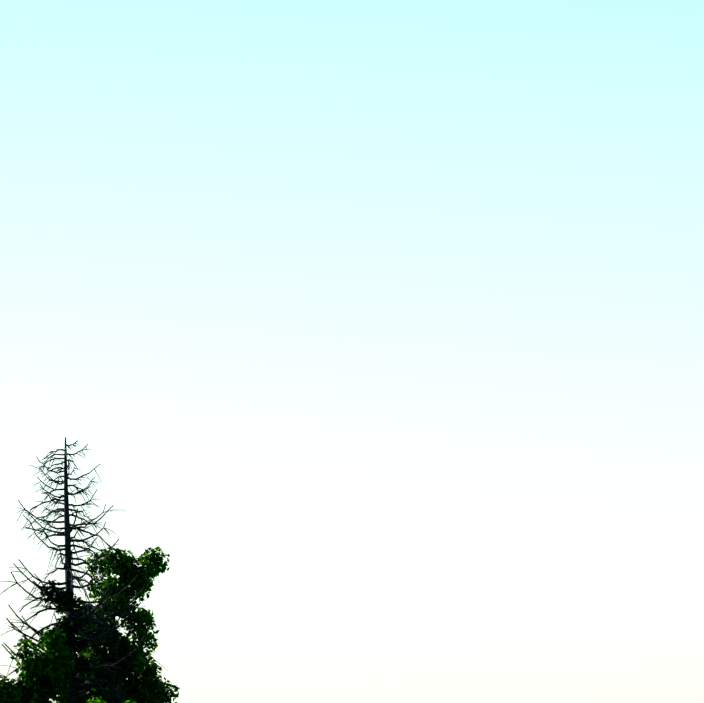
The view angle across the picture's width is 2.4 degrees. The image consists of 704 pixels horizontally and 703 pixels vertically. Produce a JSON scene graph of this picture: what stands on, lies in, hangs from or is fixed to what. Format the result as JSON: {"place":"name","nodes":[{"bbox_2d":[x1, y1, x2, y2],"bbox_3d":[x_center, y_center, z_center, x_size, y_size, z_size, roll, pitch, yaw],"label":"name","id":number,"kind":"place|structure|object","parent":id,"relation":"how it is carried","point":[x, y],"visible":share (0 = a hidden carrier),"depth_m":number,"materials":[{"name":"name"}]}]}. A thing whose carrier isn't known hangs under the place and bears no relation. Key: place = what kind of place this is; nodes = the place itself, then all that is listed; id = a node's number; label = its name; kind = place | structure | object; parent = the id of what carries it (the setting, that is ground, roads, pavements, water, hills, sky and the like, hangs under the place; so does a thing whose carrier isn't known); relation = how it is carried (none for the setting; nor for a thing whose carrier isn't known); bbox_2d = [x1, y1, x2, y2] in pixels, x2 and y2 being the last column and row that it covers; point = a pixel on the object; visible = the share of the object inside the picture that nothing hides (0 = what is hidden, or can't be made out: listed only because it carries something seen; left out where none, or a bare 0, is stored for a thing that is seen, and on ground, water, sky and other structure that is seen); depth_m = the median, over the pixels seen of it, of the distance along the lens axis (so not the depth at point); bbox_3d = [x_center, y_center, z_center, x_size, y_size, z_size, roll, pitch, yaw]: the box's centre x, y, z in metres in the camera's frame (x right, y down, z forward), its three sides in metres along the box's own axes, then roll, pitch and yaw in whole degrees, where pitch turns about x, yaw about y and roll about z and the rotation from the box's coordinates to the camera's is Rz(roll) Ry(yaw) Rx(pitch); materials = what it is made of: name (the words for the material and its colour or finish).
{"place":"outdoors","nodes":[
{"label":"outdoors","id":0,"kind":"place"},
{"bbox_2d":[0,0,703,702],"label":"sky","id":1,"kind":"structure","parent":0,"point":[381,321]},
{"bbox_3d":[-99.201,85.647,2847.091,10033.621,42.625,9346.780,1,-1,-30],"label":"ground","id":2,"kind":"structure","parent":0,"visible":0},
{"bbox_2d":[0,673,21,702],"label":"tree","id":3,"kind":"object","parent":2,"relation":"on","point":[9,694],"visible":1,"depth_m":757.66,"materials":[{"name":"green plant"}]},
{"bbox_2d":[8,629,76,702],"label":"tree","id":4,"kind":"object","parent":2,"relation":"on","point":[42,677],"visible":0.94,"depth_m":784.25,"materials":[{"name":"green plant"}]},
{"bbox_2d":[39,580,95,702],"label":"tree","id":5,"kind":"object","parent":2,"relation":"on","point":[62,597],"visible":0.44,"depth_m":787.22,"materials":[{"name":"green plant"}]},
{"bbox_2d":[0,437,161,702],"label":"dead tree","id":6,"kind":"object","parent":2,"relation":"on","point":[70,577],"visible":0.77,"depth_m":787.88,"materials":[{"name":"brown wood"}]},
{"bbox_2d":[86,696,136,702],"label":"bush","id":7,"kind":"object","parent":2,"relation":"on","point":[96,700],"visible":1,"depth_m":772.17,"materials":[{"name":"green plant"}]},
{"bbox_2d":[56,546,180,702],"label":"tree","id":8,"kind":"object","parent":2,"relation":"on","point":[148,686],"visible":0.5,"depth_m":791.43,"materials":[{"name":"green plant"}]}
]}

